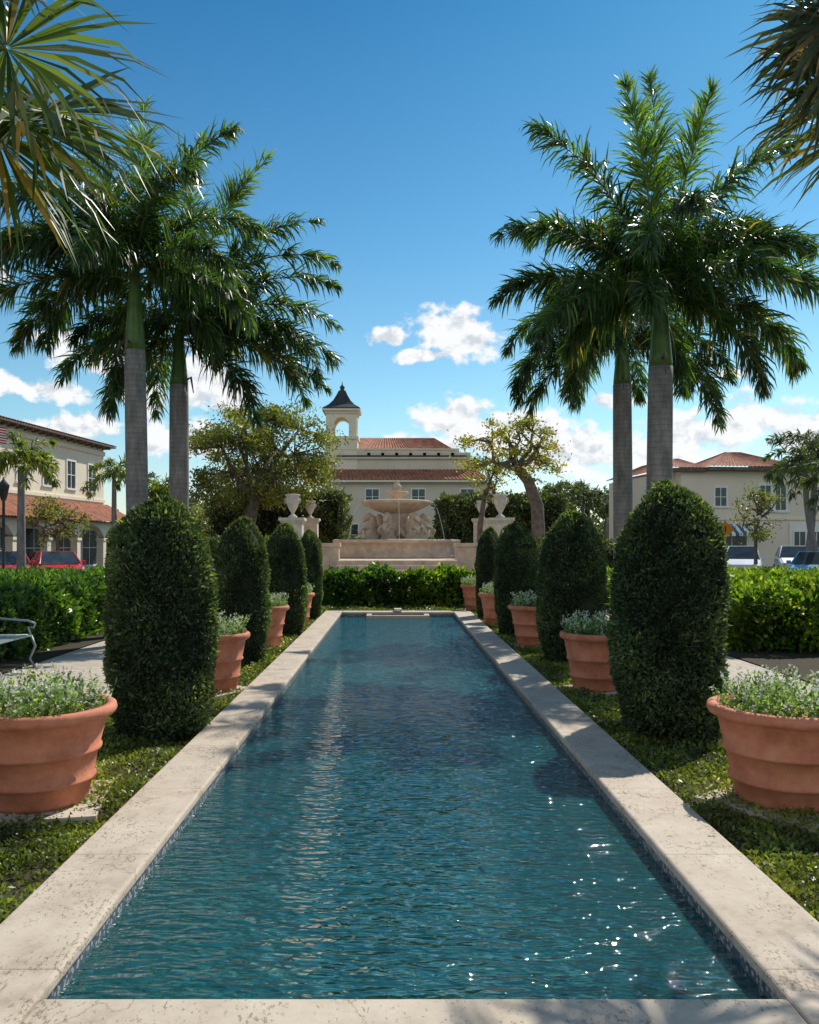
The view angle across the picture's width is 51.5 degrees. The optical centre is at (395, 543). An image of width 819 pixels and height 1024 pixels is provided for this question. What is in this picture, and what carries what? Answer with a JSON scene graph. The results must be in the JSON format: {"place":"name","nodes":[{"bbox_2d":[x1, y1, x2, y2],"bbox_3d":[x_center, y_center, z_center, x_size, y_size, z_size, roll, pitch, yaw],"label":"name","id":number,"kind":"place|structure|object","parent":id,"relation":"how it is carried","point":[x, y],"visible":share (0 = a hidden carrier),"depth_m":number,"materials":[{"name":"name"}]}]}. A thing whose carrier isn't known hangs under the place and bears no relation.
{"place":"outdoors","nodes":[
{"label":"outdoors","id":0,"kind":"place"},
{"bbox_2d":[0,641,111,696],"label":"garden path","id":1,"kind":"structure","parent":0,"point":[84,658],"depth_m":12.21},
{"bbox_2d":[0,617,35,667],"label":"garden bench","id":2,"kind":"object","parent":1,"relation":"on","point":[4,638],"visible":0.98,"depth_m":12.05,"materials":[{"name":"grey paint"}]},
{"bbox_2d":[0,0,194,271],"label":"fan palm tree","id":3,"kind":"object","parent":1,"relation":"on","point":[17,114],"visible":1,"depth_m":4.67,"materials":[{"name":"green palm leaf"}]},
{"bbox_2d":[0,95,275,523],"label":"royal palm tree","id":4,"kind":"object","parent":1,"relation":"on","point":[133,236],"visible":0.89,"depth_m":14.80,"materials":[{"name":"green plant"}]},
{"bbox_2d":[48,127,344,512],"bbox_3d":[-4.171,-3.459,17.208,5.890,10.477,4.488,0,0,29],"label":"royal palm tree","id":5,"kind":"object","parent":1,"relation":"on","point":[270,348],"visible":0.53,"depth_m":17.08,"materials":[{"name":"green plant"}]},
{"bbox_2d":[125,471,168,499],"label":"tree","id":6,"kind":"object","parent":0,"point":[157,489],"visible":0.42,"depth_m":45.75,"materials":[{"name":"green plant"}]},
{"bbox_2d":[336,559,457,595],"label":"steps","id":7,"kind":"structure","parent":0,"point":[401,565],"depth_m":28.52,"materials":[{"name":"stone"}]},
{"bbox_2d":[0,614,816,684],"bbox_3d":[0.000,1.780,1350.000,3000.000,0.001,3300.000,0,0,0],"label":"ground","id":8,"kind":"structure","parent":0,"point":[104,640],"depth_m":12.86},
{"bbox_2d":[0,631,113,672],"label":"planting bed","id":9,"kind":"object","parent":8,"relation":"on","point":[10,664],"depth_m":13.66,"materials":[{"name":"soil"}]},
{"bbox_2d":[0,568,105,661],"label":"clipped hedge","id":10,"kind":"object","parent":9,"relation":"on","point":[58,610],"visible":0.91,"depth_m":14.48,"materials":[{"name":"green plant"}]},
{"bbox_2d":[0,564,116,581],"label":"clipped hedge","id":11,"kind":"object","parent":9,"relation":"on","point":[55,571],"visible":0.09,"depth_m":22.05,"materials":[{"name":"green plant"}]},
{"bbox_2d":[0,425,124,568],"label":"walls","id":12,"kind":"structure","parent":8,"relation":"on","point":[82,455],"depth_m":55.36,"materials":[{"name":"paint"}]},
{"bbox_2d":[0,449,97,566],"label":"windows","id":13,"kind":"structure","parent":12,"relation":"attached to","point":[88,548],"depth_m":57.01,"materials":[{"name":"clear glass"}]},
{"bbox_2d":[0,417,115,522],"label":"eaves","id":14,"kind":"object","parent":12,"relation":"attached to","point":[29,427],"visible":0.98,"depth_m":53.79,"materials":[{"name":"dark brown wood"}]},
{"bbox_2d":[0,415,125,521],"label":"tile roof","id":15,"kind":"structure","parent":12,"relation":"on","point":[100,512],"depth_m":55.17,"materials":[{"name":"tile"}]},
{"bbox_2d":[0,637,290,923],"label":"planting bed","id":16,"kind":"object","parent":8,"relation":"on","point":[18,887],"depth_m":4.88,"materials":[{"name":"green plant"}]},
{"bbox_2d":[0,662,117,827],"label":"terracotta flower pot","id":17,"kind":"object","parent":16,"relation":"on","point":[51,741],"visible":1,"depth_m":5.37,"materials":[{"name":"orange ceramic"}]},
{"bbox_2d":[100,493,221,741],"bbox_3d":[-2.131,0.656,7.741,1.138,2.257,1.080,0,0,0],"label":"topiary shrub","id":18,"kind":"object","parent":16,"relation":"on","point":[160,610],"visible":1,"depth_m":7.42,"materials":[{"name":"green plant"}]},
{"bbox_2d":[0,602,332,922],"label":"groundcover","id":19,"kind":"object","parent":16,"relation":"on","point":[132,786],"visible":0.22,"depth_m":5.62,"materials":[{"name":"green plant"}]},
{"bbox_2d":[207,610,251,699],"bbox_3d":[-2.119,1.259,9.950,0.837,0.976,0.835,0,0,33],"label":"terracotta flower pot","id":20,"kind":"object","parent":16,"relation":"on","point":[235,636],"visible":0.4,"depth_m":9.74,"materials":[{"name":"orange ceramic"}]},
{"bbox_2d":[215,515,273,665],"bbox_3d":[-2.193,0.679,12.186,0.853,2.210,0.864,0,0,5],"label":"topiary shrub","id":21,"kind":"object","parent":16,"relation":"on","point":[242,570],"visible":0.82,"depth_m":11.95,"materials":[{"name":"green plant"}]},
{"bbox_2d":[266,591,289,649],"bbox_3d":[-2.199,1.259,14.300,0.837,0.976,0.835,0,0,-25],"label":"terracotta flower pot","id":22,"kind":"object","parent":16,"relation":"on","point":[279,610],"visible":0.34,"depth_m":14.11,"materials":[{"name":"orange ceramic"}]},
{"bbox_2d":[266,520,308,635],"bbox_3d":[-2.071,0.664,15.994,0.949,2.239,0.914,0,0,-25],"label":"topiary shrub","id":23,"kind":"object","parent":16,"relation":"on","point":[286,560],"visible":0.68,"depth_m":15.73,"materials":[{"name":"green plant"}]},
{"bbox_2d":[304,583,314,623],"bbox_3d":[-2.100,1.259,18.001,0.795,0.976,0.797,0,0,8],"label":"terracotta flower pot","id":24,"kind":"object","parent":16,"relation":"on","point":[311,594],"visible":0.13,"depth_m":17.89,"materials":[{"name":"orange ceramic"}]},
{"bbox_2d":[300,529,323,618],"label":"topiary shrub","id":25,"kind":"object","parent":16,"relation":"on","point":[310,541],"visible":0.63,"depth_m":19.41,"materials":[{"name":"green plant"}]},
{"bbox_2d":[189,501,213,534],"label":"street tree","id":26,"kind":"object","parent":8,"relation":"on","point":[200,513],"visible":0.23,"depth_m":47.31,"materials":[{"name":"green plant"}]},
{"bbox_2d":[104,509,603,553],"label":"distant trees","id":27,"kind":"object","parent":8,"relation":"on","point":[599,528],"visible":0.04,"depth_m":103.22,"materials":[{"name":"green plant"}]},
{"bbox_2d":[148,477,612,549],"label":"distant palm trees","id":28,"kind":"object","parent":8,"relation":"on","point":[579,494],"visible":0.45,"depth_m":89.69,"materials":[{"name":"green plant"}]},
{"bbox_2d":[329,607,463,610],"bbox_3d":[0.070,1.746,22.750,3.600,0.001,3.500,0,0,0],"label":"planting bed","id":29,"kind":"object","parent":8,"relation":"on","point":[417,609],"depth_m":22.61,"materials":[{"name":"green plant"}]},
{"bbox_2d":[321,561,405,607],"bbox_3d":[-0.956,1.162,23.755,2.612,1.434,1.616,0,0,0],"label":"clipped hedge","id":30,"kind":"object","parent":29,"relation":"on","point":[347,585],"visible":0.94,"depth_m":23.39,"materials":[{"name":"green plant"}]},
{"bbox_2d":[328,604,470,610],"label":"groundcover","id":31,"kind":"object","parent":29,"relation":"on","point":[385,608],"visible":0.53,"depth_m":22.43,"materials":[{"name":"green plant"}]},
{"bbox_2d":[395,562,475,607],"bbox_3d":[1.305,1.180,23.853,2.692,1.402,1.490,0,0,0],"label":"clipped hedge","id":32,"kind":"object","parent":29,"relation":"on","point":[424,586],"visible":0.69,"depth_m":23.42,"materials":[{"name":"green plant"}]},
{"bbox_2d":[0,608,818,1023],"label":"reflecting pool","id":33,"kind":"structure","parent":8,"relation":"in","point":[396,816],"depth_m":5.22,"materials":[{"name":"teal liquid"}]},
{"bbox_2d":[322,381,515,538],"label":"town hall","id":34,"kind":"structure","parent":8,"relation":"on","point":[416,468],"depth_m":81.75,"materials":[{"name":"beige paint"}]},
{"bbox_2d":[348,488,474,538],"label":"windows","id":35,"kind":"structure","parent":34,"relation":"in","point":[370,493],"depth_m":79.98,"materials":[{"name":"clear glass"}]},
{"bbox_2d":[462,604,818,921],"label":"groundcover","id":36,"kind":"object","parent":8,"relation":"on","point":[643,748],"visible":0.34,"depth_m":5.90,"materials":[{"name":"green plant"}]},
{"bbox_2d":[460,575,477,610],"bbox_3d":[2.050,1.259,21.599,0.795,0.976,0.797,0,0,-11],"label":"terracotta flower pot","id":37,"kind":"object","parent":36,"relation":"on","point":[467,586],"visible":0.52,"depth_m":21.37,"materials":[{"name":"orange ceramic"}]},
{"bbox_2d":[474,526,497,617],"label":"topiary shrub","id":38,"kind":"object","parent":36,"relation":"on","point":[484,567],"visible":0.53,"depth_m":19.40,"materials":[{"name":"green plant"}]},
{"bbox_2d":[478,582,498,627],"bbox_3d":[2.150,1.259,17.901,0.795,0.976,0.797,0,0,25],"label":"terracotta flower pot","id":39,"kind":"object","parent":36,"relation":"on","point":[486,596],"visible":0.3,"depth_m":17.68,"materials":[{"name":"orange ceramic"}]},
{"bbox_2d":[493,522,539,634],"bbox_3d":[2.307,0.671,15.998,0.965,2.225,1.017,0,0,10],"label":"topiary shrub","id":40,"kind":"object","parent":36,"relation":"on","point":[516,562],"visible":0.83,"depth_m":15.71,"materials":[{"name":"green plant"}]},
{"bbox_2d":[508,591,544,649],"bbox_3d":[2.331,1.259,14.400,0.837,0.976,0.835,0,0,-19],"label":"terracotta flower pot","id":41,"kind":"object","parent":36,"relation":"on","point":[523,617],"visible":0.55,"depth_m":14.15,"materials":[{"name":"orange ceramic"}]},
{"bbox_2d":[533,508,608,662],"bbox_3d":[2.590,0.617,12.509,1.151,2.336,1.108,0,0,-16],"label":"topiary shrub","id":42,"kind":"object","parent":36,"relation":"on","point":[572,576],"visible":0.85,"depth_m":12.17,"materials":[{"name":"green plant"}]},
{"bbox_2d":[555,610,619,696],"bbox_3d":[2.360,1.259,9.999,0.835,0.976,0.837,0,0,-23],"label":"terracotta flower pot","id":43,"kind":"object","parent":36,"relation":"on","point":[587,650],"visible":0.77,"depth_m":9.75,"materials":[{"name":"orange ceramic"}]},
{"bbox_2d":[605,479,734,740],"bbox_3d":[2.534,0.587,7.870,1.167,2.400,1.183,0,0,13],"label":"topiary shrub","id":44,"kind":"object","parent":36,"relation":"on","point":[669,605],"visible":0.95,"depth_m":7.47,"materials":[{"name":"green plant"}]},
{"bbox_2d":[693,664,818,835],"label":"terracotta flower pot","id":45,"kind":"object","parent":36,"relation":"on","point":[770,739],"visible":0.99,"depth_m":5.39,"materials":[{"name":"orange ceramic"}]},
{"bbox_2d":[605,606,818,683],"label":"planting bed","id":46,"kind":"object","parent":8,"relation":"on","point":[804,662],"depth_m":12.83,"materials":[{"name":"soil"}]},
{"bbox_2d":[604,564,818,608],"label":"clipped hedge","id":47,"kind":"object","parent":46,"relation":"on","point":[787,571],"visible":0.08,"depth_m":22.61,"materials":[{"name":"green plant"}]},
{"bbox_2d":[725,568,818,652],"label":"clipped hedge","id":48,"kind":"object","parent":46,"relation":"on","point":[770,612],"visible":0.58,"depth_m":13.74,"materials":[{"name":"green plant"}]},
{"bbox_2d":[609,467,818,565],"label":"walls","id":49,"kind":"structure","parent":8,"relation":"on","point":[702,483],"depth_m":66.06,"materials":[{"name":"beige paint"}]},
{"bbox_2d":[606,452,777,480],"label":"tile roof","id":50,"kind":"structure","parent":49,"relation":"on","point":[734,459],"depth_m":67.11,"materials":[{"name":"tile"}]},
{"bbox_2d":[673,467,774,471],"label":"eaves","id":51,"kind":"object","parent":49,"relation":"attached to","point":[706,469],"visible":0.64,"depth_m":65.11,"materials":[{"name":"brown wood"}]},
{"bbox_2d":[729,524,753,535],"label":"awning","id":52,"kind":"object","parent":49,"relation":"attached to","point":[736,532],"visible":0.48,"depth_m":65.05,"materials":[{"name":"blue fabric"}]},
{"bbox_2d":[712,483,818,547],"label":"windows","id":53,"kind":"structure","parent":49,"relation":"attached to","point":[797,534],"depth_m":66.15,"materials":[{"name":"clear glass"}]},
{"bbox_2d":[760,431,818,550],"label":"coconut palm tree","id":54,"kind":"object","parent":8,"relation":"on","point":[797,471],"visible":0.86,"depth_m":34.92,"materials":[{"name":"green plant"}]},
{"bbox_2d":[772,428,818,550],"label":"coconut palm tree","id":55,"kind":"object","parent":8,"relation":"on","point":[800,436],"visible":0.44,"depth_m":36.99,"materials":[{"name":"green plant"}]},
{"bbox_2d":[796,458,818,514],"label":"coconut palm tree","id":56,"kind":"object","parent":8,"relation":"on","point":[809,482],"visible":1,"depth_m":32.27,"materials":[{"name":"green plant"}]},
{"bbox_2d":[0,0,818,524],"label":"sky","id":57,"kind":"structure","parent":0,"point":[395,124],"materials":[{"name":"blue"}]},
{"bbox_2d":[606,615,816,694],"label":"garden path","id":58,"kind":"structure","parent":0,"point":[734,663],"depth_m":11.82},
{"bbox_2d":[499,212,738,587],"bbox_3d":[4.968,-3.006,18.302,4.487,9.574,4.868,0,0,43],"label":"royal palm tree","id":59,"kind":"object","parent":58,"relation":"on","point":[709,390],"visible":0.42,"depth_m":18.36,"materials":[{"name":"green plant"}]},
{"bbox_2d":[486,64,818,498],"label":"royal palm tree","id":60,"kind":"object","parent":58,"relation":"on","point":[650,277],"visible":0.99,"depth_m":13.73,"materials":[{"name":"green plant"}]},
{"bbox_2d":[721,0,818,212],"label":"fan palm tree","id":61,"kind":"object","parent":58,"relation":"on","point":[798,35],"visible":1,"depth_m":5.82,"materials":[{"name":"palm leaf"},{"name":"bark"}]},
{"label":"road","id":62,"kind":"structure","parent":0,"visible":0},
{"bbox_2d":[0,427,6,443],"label":"flag","id":63,"kind":"object","parent":62,"relation":"on","point":[3,435],"visible":1,"depth_m":30.05,"materials":[{"name":"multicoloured fabric"}]},
{"bbox_2d":[0,477,9,569],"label":"street lamp","id":64,"kind":"object","parent":62,"relation":"on","point":[4,487],"visible":0.59,"depth_m":28.46,"materials":[{"name":"metal"}]},
{"bbox_2d":[0,551,35,568],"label":"parked car","id":65,"kind":"object","parent":62,"relation":"on","point":[10,558],"visible":0.2,"depth_m":34.38,"materials":[{"name":"red paint"}]},
{"bbox_2d":[0,428,61,568],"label":"palm tree","id":66,"kind":"object","parent":62,"relation":"on","point":[28,457],"visible":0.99,"depth_m":31.87,"materials":[{"name":"green plant"}]},
{"bbox_2d":[15,491,95,550],"bbox_3d":[-14.352,-0.264,36.578,3.634,4.041,3.014,0,0,0],"label":"street tree","id":67,"kind":"object","parent":62,"relation":"on","point":[48,510],"visible":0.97,"depth_m":36.30,"materials":[{"name":"green plant"}]},
{"bbox_2d":[29,551,85,570],"bbox_3d":[-13.996,1.030,34.994,2.040,1.470,4.415,0,0,-32],"label":"parked car","id":68,"kind":"object","parent":62,"relation":"on","point":[57,559],"visible":0.49,"depth_m":34.35,"materials":[{"name":"red paint"}]},
{"bbox_2d":[79,453,153,566],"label":"palm tree","id":69,"kind":"object","parent":62,"relation":"on","point":[119,474],"visible":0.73,"depth_m":44.73,"materials":[{"name":"green plant"}]},
{"label":"garden path","id":70,"kind":"structure","parent":0,"visible":0},
{"bbox_2d":[200,533,271,567],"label":"boxwood hedge","id":71,"kind":"object","parent":70,"relation":"on","point":[213,541],"visible":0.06,"depth_m":31.26,"materials":[{"name":"green plant"}]},
{"bbox_2d":[199,486,314,546],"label":"tall hedge","id":72,"kind":"object","parent":70,"relation":"on","point":[267,522],"visible":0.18,"depth_m":44.14,"materials":[{"name":"green plant"}]},
{"bbox_2d":[189,395,362,524],"bbox_3d":[-5.711,-2.498,37.669,7.968,8.541,6.714,0,0,-12],"label":"oak tree","id":73,"kind":"object","parent":70,"relation":"on","point":[251,491],"visible":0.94,"depth_m":36.38,"materials":[{"name":"green plant"}]},
{"bbox_2d":[278,494,306,539],"bbox_3d":[-3.620,0.005,30.000,0.900,3.530,0.900,0,0,0],"label":"urn on pedestal","id":74,"kind":"object","parent":70,"relation":"on","point":[292,502],"visible":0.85,"depth_m":29.77,"materials":[{"name":"stone"}]},
{"bbox_2d":[304,501,320,536],"bbox_3d":[-4.000,-0.135,40.000,0.900,3.810,0.900,0,0,0],"label":"urn on pedestal","id":75,"kind":"object","parent":70,"relation":"on","point":[311,523],"visible":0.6,"depth_m":39.64,"materials":[{"name":"stone"}]},
{"bbox_2d":[301,486,353,542],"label":"tall hedge","id":76,"kind":"object","parent":70,"relation":"on","point":[332,514],"visible":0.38,"depth_m":42.17,"materials":[{"name":"green plant"}]},
{"bbox_2d":[318,543,340,587],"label":"terrace wall","id":77,"kind":"structure","parent":70,"relation":"on","point":[331,553],"depth_m":29.80,"materials":[{"name":"stone"}]},
{"bbox_2d":[350,535,434,538],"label":"tall hedge","id":78,"kind":"object","parent":70,"relation":"on","point":[357,537],"visible":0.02,"depth_m":46.29,"materials":[{"name":"green plant"}]},
{"bbox_2d":[340,558,454,559],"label":"terrace","id":79,"kind":"structure","parent":70,"relation":"on","point":[429,558],"depth_m":32.78,"materials":[{"name":"stone"}]},
{"bbox_2d":[333,480,460,558],"bbox_3d":[0.065,-1.040,35.000,4.963,3.200,4.963,0,0,45],"label":"fountain","id":80,"kind":"object","parent":79,"relation":"on","point":[395,531],"visible":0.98,"depth_m":33.78,"materials":[{"name":"stone"}]},
{"bbox_2d":[453,543,477,571],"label":"terrace wall","id":81,"kind":"structure","parent":70,"relation":"on","point":[465,554],"depth_m":29.80,"materials":[{"name":"stone"}]},
{"bbox_2d":[449,453,507,542],"bbox_3d":[3.850,-1.207,38.556,2.663,5.921,2.177,0,0,11],"label":"gnarled tree","id":82,"kind":"object","parent":70,"relation":"on","point":[491,485],"visible":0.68,"depth_m":38.39,"materials":[{"name":"green plant"}]},
{"bbox_2d":[471,501,488,542],"bbox_3d":[4.080,-0.135,40.000,0.900,3.810,0.900,0,0,0],"label":"urn on pedestal","id":83,"kind":"object","parent":70,"relation":"on","point":[475,520],"visible":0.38,"depth_m":39.64,"materials":[{"name":"stone"}]},
{"bbox_2d":[486,494,514,536],"bbox_3d":[3.720,0.005,30.000,0.900,3.530,0.900,0,0,0],"label":"urn on pedestal","id":84,"kind":"object","parent":70,"relation":"on","point":[500,520],"visible":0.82,"depth_m":29.76,"materials":[{"name":"stone"}]},
{"bbox_2d":[431,488,575,542],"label":"tall hedge","id":85,"kind":"object","parent":70,"relation":"on","point":[452,517],"visible":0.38,"depth_m":44.16,"materials":[{"name":"green plant"}]},
{"bbox_2d":[447,412,572,549],"bbox_3d":[4.957,-2.015,36.900,5.469,7.564,3.698,0,0,0],"label":"gnarled tree","id":86,"kind":"object","parent":70,"relation":"on","point":[514,463],"visible":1,"depth_m":36.76,"materials":[{"name":"green plant"}]},
{"bbox_2d":[534,536,612,571],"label":"boxwood hedge","id":87,"kind":"object","parent":70,"relation":"on","point":[607,545],"visible":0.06,"depth_m":31.29,"materials":[{"name":"green plant"}]},
{"label":"road","id":88,"kind":"structure","parent":0,"visible":0},
{"bbox_2d":[722,520,733,558],"bbox_3d":[15.550,0.315,39.989,0.840,2.930,0.091,0,0,0],"label":"traffic sign","id":89,"kind":"object","parent":88,"relation":"on","point":[729,529],"visible":0.59,"depth_m":39.95,"materials":[{"name":"orange metal"}]},
{"bbox_2d":[726,546,764,568],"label":"parked car","id":90,"kind":"object","parent":88,"relation":"on","point":[740,556],"visible":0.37,"depth_m":41.05,"materials":[{"name":"grey paint"}]},
{"bbox_2d":[724,480,797,563],"bbox_3d":[17.110,-0.614,39.739,3.025,4.728,2.682,0,0,34],"label":"street tree","id":91,"kind":"object","parent":88,"relation":"on","point":[758,535],"visible":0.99,"depth_m":39.67,"materials":[{"name":"green plant"}]},
{"bbox_2d":[773,546,804,567],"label":"parked car","id":92,"kind":"object","parent":88,"relation":"on","point":[783,554],"visible":0.41,"depth_m":45.39,"materials":[{"name":"white paint"}]},
{"bbox_2d":[786,551,818,570],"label":"parked car","id":93,"kind":"object","parent":88,"relation":"on","point":[806,560],"visible":0.48,"depth_m":34.46,"materials":[{"name":"blue paint"}]}
]}

